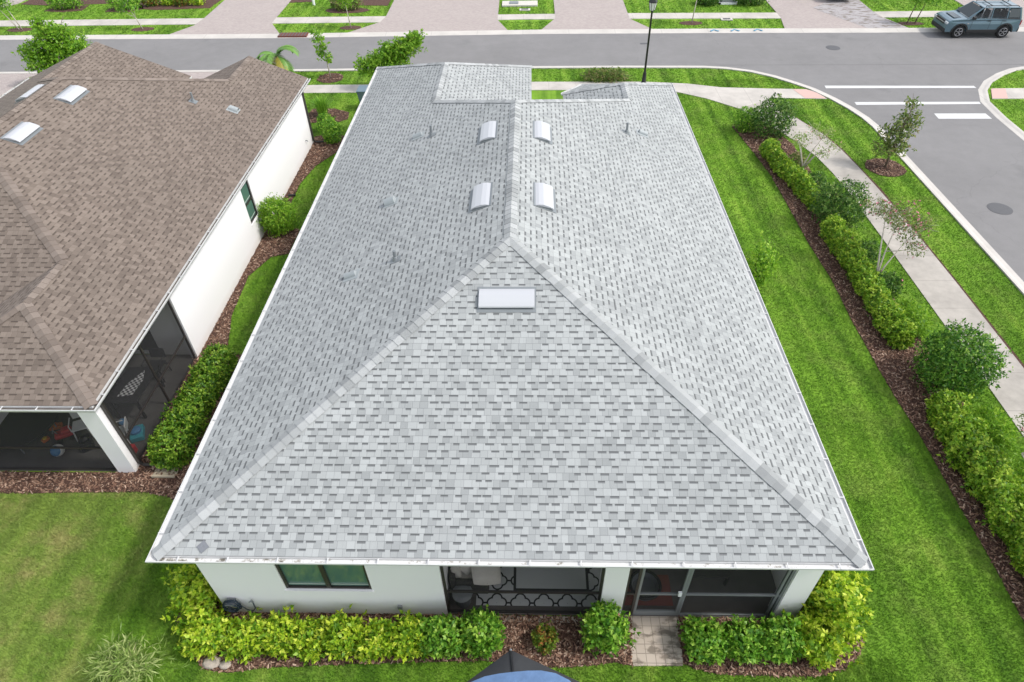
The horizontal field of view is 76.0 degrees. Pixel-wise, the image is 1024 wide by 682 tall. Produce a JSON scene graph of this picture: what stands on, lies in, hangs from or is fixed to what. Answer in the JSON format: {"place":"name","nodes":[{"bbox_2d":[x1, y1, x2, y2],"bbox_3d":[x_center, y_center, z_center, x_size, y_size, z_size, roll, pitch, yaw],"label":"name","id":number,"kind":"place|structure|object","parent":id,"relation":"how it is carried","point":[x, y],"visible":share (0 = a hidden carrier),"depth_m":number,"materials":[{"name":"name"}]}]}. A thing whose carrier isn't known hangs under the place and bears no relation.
{"place":"outdoors","nodes":[
{"label":"outdoors","id":0,"kind":"place"},
{"bbox_2d":[0,74,35,96],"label":"driveway","id":1,"kind":"structure","parent":0,"point":[8,82],"depth_m":38.01,"materials":[{"name":"grey concrete"}]},
{"bbox_2d":[182,72,215,78],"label":"driveway","id":2,"kind":"structure","parent":0,"point":[198,75],"depth_m":38.22,"materials":[{"name":"white concrete"}]},
{"bbox_2d":[172,0,290,33],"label":"driveway","id":3,"kind":"structure","parent":0,"point":[241,16],"depth_m":45.91,"materials":[{"name":"grey concrete"}]},
{"bbox_2d":[2,82,826,108],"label":"sidewalk","id":4,"kind":"structure","parent":0,"point":[736,97],"depth_m":35.28,"materials":[{"name":"concrete"}]},
{"bbox_2d":[641,0,657,82],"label":"street lamp","id":5,"kind":"object","parent":4,"relation":"on","point":[652,5],"visible":0.91,"depth_m":34.30,"materials":[{"name":"black metal"}]},
{"bbox_2d":[793,89,824,97],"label":"kerb ramp","id":6,"kind":"structure","parent":4,"relation":"on","point":[805,93],"depth_m":34.75,"materials":[{"name":"concrete"}]},
{"bbox_2d":[348,0,506,32],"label":"driveway","id":7,"kind":"structure","parent":0,"point":[440,15],"depth_m":45.48,"materials":[{"name":"white concrete"}]},
{"bbox_2d":[0,11,940,26],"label":"sidewalk","id":8,"kind":"structure","parent":0,"point":[355,19],"depth_m":45.27,"materials":[{"name":"concrete"}]},
{"bbox_2d":[0,0,1023,681],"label":"ground","id":9,"kind":"structure","parent":0,"point":[556,94],"depth_m":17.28,"materials":[{"name":"green plant"}]},
{"bbox_2d":[11,15,91,73],"bbox_3d":[-25.271,-16.038,36.233,4.413,3.720,2.726,0,43,1],"label":"tree","id":10,"kind":"object","parent":9,"relation":"on","point":[49,52],"visible":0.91,"depth_m":35.68,"materials":[{"name":"green plant"}]},
{"bbox_2d":[70,615,189,681],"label":"wispy plant","id":11,"kind":"object","parent":9,"relation":"on","point":[124,667],"visible":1,"depth_m":13.21,"materials":[{"name":"green plant"}]},
{"bbox_2d":[0,42,326,472],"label":"house","id":12,"kind":"structure","parent":9,"relation":"on","point":[134,190],"depth_m":19.65,"materials":[{"name":"brown"}]},
{"bbox_2d":[240,181,258,226],"bbox_3d":[-9.757,-5.121,24.278,0.135,1.510,0.860,0,43,1],"label":"window","id":13,"kind":"structure","parent":12,"relation":"in","point":[245,190],"depth_m":24.40,"materials":[{"name":"green glass"}]},
{"bbox_2d":[256,45,299,72],"bbox_3d":[-13.025,-15.348,36.432,2.616,2.030,2.240,-33,51,-30],"label":"palm","id":14,"kind":"object","parent":9,"relation":"on","point":[279,60],"visible":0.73,"depth_m":35.89,"materials":[{"name":"green plant"}]},
{"bbox_2d":[356,85,367,101],"bbox_3d":[-7.588,-12.584,33.985,0.700,1.070,0.840,0,43,1],"label":"refuse bin","id":15,"kind":"object","parent":9,"relation":"on","point":[360,90],"visible":0.27,"depth_m":33.55,"materials":[{"name":"blue plastic"}]},
{"bbox_2d":[353,28,427,76],"bbox_3d":[-6.523,-15.220,35.388,4.289,3.046,1.886,0,43,1],"label":"tree","id":16,"kind":"object","parent":9,"relation":"on","point":[401,50],"visible":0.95,"depth_m":34.87,"materials":[{"name":"green plant"}]},
{"bbox_2d":[145,62,874,618],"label":"house","id":17,"kind":"structure","parent":9,"relation":"on","point":[505,320],"depth_m":13.93,"materials":[{"name":"grey"}]},
{"bbox_2d":[196,540,208,552],"bbox_3d":[-5.792,3.853,12.266,0.178,0.098,0.166,-31,50,-29],"label":"shingle scrap","id":18,"kind":"object","parent":17,"relation":"on","point":[202,546],"visible":1,"depth_m":12.26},
{"bbox_2d":[222,598,255,612],"bbox_3d":[-5.849,5.691,14.053,0.664,0.533,0.182,0,43,1],"label":"garden hose","id":19,"kind":"object","parent":17,"relation":"hanging from","point":[228,602],"visible":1,"depth_m":13.97,"materials":[{"name":"black rubber"}]},
{"bbox_2d":[275,564,373,592],"bbox_3d":[-3.820,4.751,13.316,1.870,1.250,0.135,0,43,1],"label":"window","id":20,"kind":"structure","parent":17,"relation":"in","point":[293,576],"depth_m":13.46,"materials":[{"name":"green glass"}]},
{"bbox_2d":[452,585,472,607],"bbox_3d":[-1.079,5.614,14.381,0.450,0.450,0.443,0,43,1],"label":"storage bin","id":21,"kind":"object","parent":17,"relation":"on","point":[462,600],"visible":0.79,"depth_m":14.21,"materials":[{"name":"grey plastic"}]},
{"bbox_2d":[449,566,488,593],"bbox_3d":[-0.909,4.665,15.066,0.860,0.819,2.000,0,43,1],"label":"sofa","id":22,"kind":"object","parent":17,"relation":"in","point":[458,576],"visible":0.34,"depth_m":14.33,"materials":[{"name":"fabric"}]},
{"bbox_2d":[471,566,500,584],"bbox_3d":[-0.575,5.022,14.475,0.720,0.245,0.720,9,56,-28],"label":"pillow","id":23,"kind":"object","parent":22,"relation":"on","point":[486,575],"visible":0.53,"depth_m":14.29,"materials":[{"name":"beige fabric"}]},
{"bbox_2d":[476,567,600,606],"bbox_3d":[0.735,5.098,15.229,3.020,0.009,2.180,0,43,1],"label":"outdoor rug","id":24,"kind":"object","parent":17,"relation":"on","point":[549,578],"visible":0.21,"depth_m":14.75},
{"bbox_2d":[625,575,672,605],"bbox_3d":[2.990,5.567,14.660,1.120,0.013,0.720,0,43,1],"label":"doormat","id":25,"kind":"object","parent":17,"relation":"on","point":[663,600],"visible":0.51,"depth_m":14.49,"materials":[{"name":"red fabric"}]},
{"bbox_2d":[629,569,661,600],"bbox_3d":[2.948,5.463,14.565,0.730,0.265,0.730,0,43,1],"label":"ring planter","id":26,"kind":"object","parent":25,"relation":"on","point":[651,582],"visible":0.72,"depth_m":14.63,"materials":[{"name":"grey"}]},
{"bbox_2d":[633,568,691,614],"bbox_3d":[3.079,5.038,13.402,0.950,2.492,0.105,0,43,1],"label":"screen door","id":27,"kind":"structure","parent":17,"relation":"in","point":[680,594],"depth_m":13.75,"materials":[{"name":"grey metal"}]},
{"bbox_2d":[690,569,730,584],"bbox_3d":[4.384,5.162,14.766,0.900,0.420,0.560,0,43,1],"label":"table","id":28,"kind":"object","parent":17,"relation":"on","point":[712,573],"visible":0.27,"depth_m":14.48,"materials":[{"name":"wicker"}]},
{"bbox_2d":[0,0,1023,677],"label":"mulch bed","id":29,"kind":"object","parent":9,"relation":"on","point":[346,116],"visible":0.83,"depth_m":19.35,"materials":[{"name":"brown wood"}]},
{"bbox_2d":[0,0,21,29],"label":"tree","id":30,"kind":"object","parent":29,"relation":"on","point":[5,3],"visible":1,"depth_m":44.14,"materials":[{"name":"green plant"}]},
{"bbox_2d":[44,0,84,9],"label":"shrub","id":31,"kind":"object","parent":29,"relation":"on","point":[66,3],"visible":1,"depth_m":48.10,"materials":[{"name":"green plant"}]},
{"bbox_2d":[105,0,141,9],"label":"shrub","id":32,"kind":"object","parent":29,"relation":"on","point":[114,4],"visible":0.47,"depth_m":47.83,"materials":[{"name":"green plant"}]},
{"bbox_2d":[112,0,142,28],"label":"sapling","id":33,"kind":"object","parent":29,"relation":"on","point":[132,6],"visible":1,"depth_m":43.69,"materials":[{"name":"green plant"}]},
{"bbox_2d":[141,0,160,6],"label":"bed plant","id":34,"kind":"object","parent":29,"relation":"on","point":[148,3],"visible":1,"depth_m":48.34,"materials":[{"name":"orange plant"}]},
{"bbox_2d":[151,467,178,477],"bbox_3d":[-9.113,3.428,17.240,0.620,0.090,0.400,0,43,1],"label":"splash block","id":35,"kind":"object","parent":29,"relation":"on","point":[165,472],"depth_m":17.20,"materials":[{"name":"beige concrete"}]},
{"bbox_2d":[171,0,189,6],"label":"bed plant","id":36,"kind":"object","parent":29,"relation":"on","point":[182,2],"visible":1,"depth_m":48.26,"materials":[{"name":"orange plant"}]},
{"bbox_2d":[160,563,222,641],"bbox_3d":[-6.783,5.157,14.414,1.523,1.491,2.902,0,43,1],"label":"shrub","id":37,"kind":"object","parent":29,"relation":"on","point":[189,583],"visible":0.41,"depth_m":13.80,"materials":[{"name":"green plant"}]},
{"bbox_2d":[145,342,238,471],"bbox_3d":[-8.964,1.692,18.360,1.541,1.272,4.184,0,43,1],"label":"hedge","id":38,"kind":"object","parent":29,"relation":"on","point":[209,374],"visible":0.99,"depth_m":17.96,"materials":[{"name":"green plant"}]},
{"bbox_2d":[171,598,241,661],"bbox_3d":[-6.479,6.086,13.806,1.480,0.910,1.186,0,43,1],"label":"shrub","id":39,"kind":"object","parent":29,"relation":"on","point":[208,641],"visible":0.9,"depth_m":13.55,"materials":[{"name":"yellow plant"}]},
{"bbox_2d":[202,656,220,668],"bbox_3d":[-6.246,6.679,13.628,0.396,0.085,0.285,0,43,1],"label":"stone","id":40,"kind":"object","parent":29,"relation":"on","point":[207,663],"visible":0.95,"depth_m":13.59,"materials":[{"name":"beige stone"}]},
{"bbox_2d":[218,607,266,664],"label":"shrub","id":41,"kind":"object","parent":29,"relation":"on","point":[241,639],"visible":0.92,"depth_m":13.56,"materials":[{"name":"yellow plant"}]},
{"bbox_2d":[255,192,298,237],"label":"ball bush","id":42,"kind":"object","parent":29,"relation":"on","point":[277,221],"visible":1,"depth_m":24.99,"materials":[{"name":"green plant"}]},
{"bbox_2d":[253,605,306,661],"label":"shrub","id":43,"kind":"object","parent":29,"relation":"on","point":[274,641],"visible":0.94,"depth_m":13.56,"materials":[{"name":"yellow plant"}]},
{"bbox_2d":[285,614,329,666],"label":"shrub","id":44,"kind":"object","parent":29,"relation":"on","point":[310,640],"visible":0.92,"depth_m":13.53,"materials":[{"name":"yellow plant"}]},
{"bbox_2d":[309,25,332,77],"bbox_3d":[-10.636,-16.151,36.688,1.118,2.781,1.027,0,43,1],"label":"tree","id":45,"kind":"object","parent":29,"relation":"on","point":[323,47],"visible":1,"depth_m":36.43,"materials":[{"name":"green plant"}]},
{"bbox_2d":[309,93,332,116],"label":"grass clump","id":46,"kind":"object","parent":29,"relation":"on","point":[321,105],"visible":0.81,"depth_m":33.26,"materials":[{"name":"green plant"}]},
{"bbox_2d":[316,111,335,132],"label":"hedge","id":47,"kind":"object","parent":29,"relation":"on","point":[319,120],"visible":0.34,"depth_m":31.79,"materials":[{"name":"green plant"}]},
{"bbox_2d":[318,116,342,143],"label":"shrub","id":48,"kind":"object","parent":29,"relation":"on","point":[332,130],"visible":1,"depth_m":30.82,"materials":[{"name":"green plant"}]},
{"bbox_2d":[318,603,366,662],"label":"shrub","id":49,"kind":"object","parent":29,"relation":"on","point":[341,635],"visible":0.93,"depth_m":13.49,"materials":[{"name":"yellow plant"}]},
{"bbox_2d":[328,0,364,11],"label":"shrub","id":50,"kind":"object","parent":29,"relation":"on","point":[337,5],"visible":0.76,"depth_m":46.85,"materials":[{"name":"green plant"}]},
{"bbox_2d":[338,0,357,27],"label":"sapling","id":51,"kind":"object","parent":29,"relation":"on","point":[346,4],"visible":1,"depth_m":43.12,"materials":[{"name":"green plant"}]},
{"bbox_2d":[355,617,396,664],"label":"shrub","id":52,"kind":"object","parent":29,"relation":"on","point":[370,646],"visible":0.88,"depth_m":13.46,"materials":[{"name":"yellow plant"}]},
{"bbox_2d":[382,609,430,663],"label":"shrub","id":53,"kind":"object","parent":29,"relation":"on","point":[403,634],"visible":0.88,"depth_m":13.45,"materials":[{"name":"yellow plant"}]},
{"bbox_2d":[417,612,469,661],"bbox_3d":[-1.457,6.107,13.561,1.214,1.040,1.040,0,43,1],"label":"hibiscus","id":54,"kind":"object","parent":29,"relation":"on","point":[441,633],"visible":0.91,"depth_m":13.37,"materials":[{"name":"green plant"}]},
{"bbox_2d":[457,604,505,659],"bbox_3d":[-0.707,6.007,13.585,1.200,1.128,1.129,0,43,1],"label":"hibiscus","id":55,"kind":"object","parent":29,"relation":"on","point":[480,630],"visible":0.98,"depth_m":13.38,"materials":[{"name":"green plant"}]},
{"bbox_2d":[531,620,560,655],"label":"plant","id":56,"kind":"object","parent":29,"relation":"on","point":[539,640],"visible":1,"depth_m":13.61,"materials":[{"name":"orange plant"}]},
{"bbox_2d":[577,599,640,658],"bbox_3d":[1.952,5.902,13.525,1.189,1.256,1.177,-19,45,-18],"label":"hibiscus","id":57,"kind":"object","parent":29,"relation":"on","point":[610,630],"visible":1,"depth_m":13.29,"materials":[{"name":"green plant"}]},
{"bbox_2d":[676,614,737,665],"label":"shrub","id":58,"kind":"object","parent":29,"relation":"on","point":[698,635],"visible":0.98,"depth_m":13.31,"materials":[{"name":"green plant"}]},
{"bbox_2d":[716,613,768,665],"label":"shrub","id":59,"kind":"object","parent":29,"relation":"on","point":[743,637],"visible":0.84,"depth_m":13.29,"materials":[{"name":"green plant"}]},
{"bbox_2d":[731,104,759,132],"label":"bush","id":60,"kind":"object","parent":29,"relation":"on","point":[745,123],"visible":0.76,"depth_m":31.22,"materials":[{"name":"green plant"}]},
{"bbox_2d":[745,92,799,140],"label":"bush","id":61,"kind":"object","parent":29,"relation":"on","point":[771,113],"visible":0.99,"depth_m":30.31,"materials":[{"name":"green plant"}]},
{"bbox_2d":[751,611,813,664],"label":"shrub","id":62,"kind":"object","parent":29,"relation":"on","point":[778,629],"visible":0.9,"depth_m":13.20,"materials":[{"name":"green plant"}]},
{"bbox_2d":[758,138,829,210],"bbox_3d":[11.828,-7.182,27.659,0.975,1.192,5.539,-6,43,-5],"label":"hedge","id":63,"kind":"object","parent":29,"relation":"on","point":[793,173],"visible":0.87,"depth_m":27.52,"materials":[{"name":"green plant"}]},
{"bbox_2d":[789,151,809,169],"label":"shrub","id":64,"kind":"object","parent":29,"relation":"on","point":[798,158],"visible":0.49,"depth_m":28.48,"materials":[{"name":"green plant"}]},
{"bbox_2d":[777,603,851,679],"bbox_3d":[6.154,6.091,13.337,1.436,1.139,1.308,0,43,1],"label":"shrub","id":65,"kind":"object","parent":29,"relation":"on","point":[821,651],"visible":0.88,"depth_m":13.14,"materials":[{"name":"green plant"}]},
{"bbox_2d":[789,122,845,168],"bbox_3d":[12.623,-7.998,27.518,2.291,2.402,1.372,0,43,1],"label":"tree","id":66,"kind":"object","parent":29,"relation":"on","point":[820,152],"visible":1,"depth_m":27.15,"materials":[{"name":"green plant"}]},
{"bbox_2d":[808,168,828,187],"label":"shrub","id":67,"kind":"object","parent":29,"relation":"on","point":[816,176],"visible":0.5,"depth_m":26.93,"materials":[{"name":"green plant"}]},
{"bbox_2d":[801,570,873,667],"bbox_3d":[6.784,5.214,13.889,1.596,1.682,2.881,0,43,1],"label":"shrub","id":68,"kind":"object","parent":29,"relation":"on","point":[834,594],"visible":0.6,"depth_m":13.34,"materials":[{"name":"green plant"}]},
{"bbox_2d":[809,175,873,229],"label":"bush","id":69,"kind":"object","parent":29,"relation":"on","point":[842,199],"visible":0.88,"depth_m":24.64,"materials":[{"name":"green plant"}]},
{"bbox_2d":[848,236,882,268],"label":"shrub","id":70,"kind":"object","parent":29,"relation":"on","point":[868,247],"visible":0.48,"depth_m":23.10,"materials":[{"name":"green plant"}]},
{"bbox_2d":[818,212,916,349],"bbox_3d":[11.995,-2.288,22.312,1.061,1.184,6.780,0,43,1],"label":"hedge","id":71,"kind":"object","parent":29,"relation":"on","point":[862,273],"visible":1,"depth_m":21.71,"materials":[{"name":"green plant"}]},
{"bbox_2d":[874,271,906,298],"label":"shrub","id":72,"kind":"object","parent":29,"relation":"on","point":[890,284],"visible":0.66,"depth_m":21.90,"materials":[{"name":"green plant"}]},
{"bbox_2d":[871,95,924,167],"bbox_3d":[16.412,-8.808,27.769,1.808,3.128,1.484,0,43,1],"label":"tree","id":73,"kind":"object","parent":29,"relation":"on","point":[907,124],"visible":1,"depth_m":27.73,"materials":[{"name":"green plant"}]},
{"bbox_2d":[860,194,941,275],"bbox_3d":[13.165,-3.525,22.377,2.232,2.738,2.751,0,43,1],"label":"tree","id":74,"kind":"object","parent":29,"relation":"on","point":[895,211],"visible":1,"depth_m":21.85,"materials":[{"name":"green plant"}]},
{"bbox_2d":[894,294,939,341],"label":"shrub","id":75,"kind":"object","parent":29,"relation":"on","point":[911,308],"visible":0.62,"depth_m":20.54,"materials":[{"name":"green plant"}]},
{"bbox_2d":[906,0,941,23],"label":"tree","id":76,"kind":"object","parent":29,"relation":"on","point":[927,1],"visible":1,"depth_m":41.99,"materials":[{"name":"green plant"}]},
{"bbox_2d":[907,317,1013,403],"bbox_3d":[12.595,0.491,18.471,2.382,2.219,2.485,0,43,1],"label":"bush","id":77,"kind":"object","parent":29,"relation":"on","point":[957,374],"visible":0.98,"depth_m":18.06,"materials":[{"name":"green plant"}]},
{"bbox_2d":[924,388,1023,576],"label":"hedge","id":78,"kind":"object","parent":29,"relation":"on","point":[983,475],"visible":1,"depth_m":16.15,"materials":[{"name":"green plant"}]},
{"bbox_2d":[971,403,1021,452],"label":"shrub","id":79,"kind":"object","parent":29,"relation":"on","point":[994,418],"visible":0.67,"depth_m":17.17,"materials":[{"name":"green plant"}]},
{"bbox_2d":[1007,450,1023,484],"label":"plant","id":80,"kind":"object","parent":29,"relation":"on","point":[1021,466],"visible":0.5,"depth_m":16.49,"materials":[{"name":"green plant"}]},
{"bbox_2d":[0,27,1023,39],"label":"kerb","id":81,"kind":"structure","parent":9,"relation":"on","point":[552,31],"depth_m":42.82,"materials":[{"name":"concrete"}]},
{"bbox_2d":[277,32,308,37],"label":"storm inlet","id":82,"kind":"object","parent":81,"relation":"in","point":[292,34],"visible":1,"depth_m":43.02,"materials":[{"name":"metal"}]},
{"bbox_2d":[0,66,1023,294],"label":"kerb","id":83,"kind":"structure","parent":9,"relation":"on","point":[1006,269],"depth_m":29.17,"materials":[{"name":"concrete"}]},
{"bbox_2d":[502,0,537,6],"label":"utility pad","id":84,"kind":"object","parent":9,"relation":"on","point":[533,3],"visible":1,"depth_m":47.13,"materials":[{"name":"concrete"}]},
{"bbox_2d":[467,648,578,681],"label":"canopy tent","id":85,"kind":"object","parent":9,"relation":"on","point":[510,665],"visible":1,"depth_m":10.98,"materials":[{"name":"blue fabric"}]},
{"bbox_2d":[578,66,632,82],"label":"shrub","id":86,"kind":"object","parent":9,"relation":"on","point":[592,75],"visible":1,"depth_m":36.30,"materials":[{"name":"green plant"}]},
{"bbox_2d":[695,0,718,5],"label":"shrub","id":87,"kind":"object","parent":9,"relation":"on","point":[709,2],"visible":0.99,"depth_m":46.30,"materials":[{"name":"green plant"}]},
{"bbox_2d":[718,0,737,4],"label":"white frame","id":88,"kind":"object","parent":9,"relation":"on","point":[726,2],"visible":0.91,"depth_m":46.60,"materials":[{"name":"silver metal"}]},
{"bbox_2d":[733,0,768,5],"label":"shrub","id":89,"kind":"object","parent":9,"relation":"on","point":[753,2],"visible":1,"depth_m":46.27,"materials":[{"name":"green plant"}]},
{"bbox_2d":[745,231,782,289],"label":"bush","id":90,"kind":"object","parent":9,"relation":"on","point":[759,270],"visible":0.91,"depth_m":21.88,"materials":[{"name":"green plant"}]},
{"bbox_2d":[786,110,1023,367],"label":"soil edge","id":91,"kind":"object","parent":9,"relation":"on","point":[984,316],"visible":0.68,"depth_m":22.93,"materials":[{"name":"brown soil"}]},
{"bbox_2d":[978,66,1023,139],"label":"kerb","id":92,"kind":"structure","parent":9,"relation":"on","point":[991,107],"depth_m":33.75,"materials":[{"name":"concrete"}]},
{"bbox_2d":[0,32,1023,280],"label":"road","id":93,"kind":"structure","parent":0,"point":[970,168],"depth_m":38.69,"materials":[{"name":"grey asphalt"}]},
{"bbox_2d":[825,86,975,87],"bbox_3d":[20.886,-13.705,35.304,7.911,0.001,0.361,1,43,2],"label":"lane marking","id":94,"kind":"object","parent":93,"relation":"on","point":[900,86],"visible":1,"depth_m":35.27,"materials":[{"name":"paint"}]},
{"bbox_2d":[855,102,979,104],"bbox_3d":[20.879,-12.252,33.719,6.330,0.001,0.360,0,43,1],"label":"lane marking","id":95,"kind":"object","parent":93,"relation":"on","point":[880,103],"visible":0.8,"depth_m":33.70,"materials":[{"name":"paint"}]},
{"bbox_2d":[902,64,1010,64],"bbox_3d":[20.825,-15.907,37.711,17.504,0.001,0.040,1,43,2],"label":"road seam","id":96,"kind":"object","parent":93,"relation":"on","point":[956,64],"visible":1,"depth_m":37.53,"materials":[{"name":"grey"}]},
{"bbox_2d":[934,113,991,118],"bbox_3d":[22.331,-11.155,32.486,2.560,0.001,0.660,0,43,1],"label":"lane marking","id":97,"kind":"object","parent":93,"relation":"on","point":[962,115],"visible":1,"depth_m":32.49,"materials":[{"name":"paint"}]},
{"bbox_2d":[931,0,1021,37],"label":"parked car","id":98,"kind":"object","parent":93,"relation":"on","point":[971,17],"visible":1,"depth_m":40.27,"materials":[{"name":"blue metal"}]},
{"bbox_2d":[987,203,1012,214],"bbox_3d":[19.474,-5.282,26.144,0.920,0.010,0.920,0,43,1],"label":"manhole cover","id":99,"kind":"object","parent":93,"relation":"on","point":[1000,208],"visible":1,"depth_m":26.14,"materials":[{"name":"metal"}]},
{"bbox_2d":[453,615,622,622],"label":"patio path","id":100,"kind":"structure","parent":0,"point":[539,620],"depth_m":14.22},
{"bbox_2d":[542,0,648,29],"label":"driveway","id":101,"kind":"structure","parent":0,"point":[591,14],"depth_m":45.09,"materials":[{"name":"grey concrete"}]},
{"bbox_2d":[624,616,682,665],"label":"patio path","id":102,"kind":"structure","parent":0,"point":[657,643],"depth_m":13.81,"materials":[{"name":"beige tile"}]},
{"bbox_2d":[766,0,907,27],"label":"driveway","id":103,"kind":"structure","parent":0,"point":[798,13],"depth_m":44.29,"materials":[{"name":"grey concrete"}]},
{"bbox_2d":[813,0,905,27],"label":"worn paving","id":104,"kind":"structure","parent":103,"relation":"on","point":[858,12],"depth_m":44.56,"materials":[{"name":"grey concrete"}]},
{"bbox_2d":[743,101,1023,436],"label":"path","id":105,"kind":"structure","parent":0,"point":[941,290],"depth_m":22.86,"materials":[{"name":"concrete"}]},
{"bbox_2d":[955,0,1023,26],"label":"driveway","id":106,"kind":"structure","parent":0,"point":[1020,3],"depth_m":45.81,"materials":[{"name":"grey concrete"}]},
{"bbox_2d":[992,88,1023,98],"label":"sidewalk","id":107,"kind":"structure","parent":0,"point":[1015,93],"depth_m":34.35,"materials":[{"name":"concrete"}]},
{"bbox_2d":[991,88,1007,97],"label":"kerb ramp","id":108,"kind":"structure","parent":107,"relation":"on","point":[998,93],"depth_m":34.38,"materials":[{"name":"concrete"}]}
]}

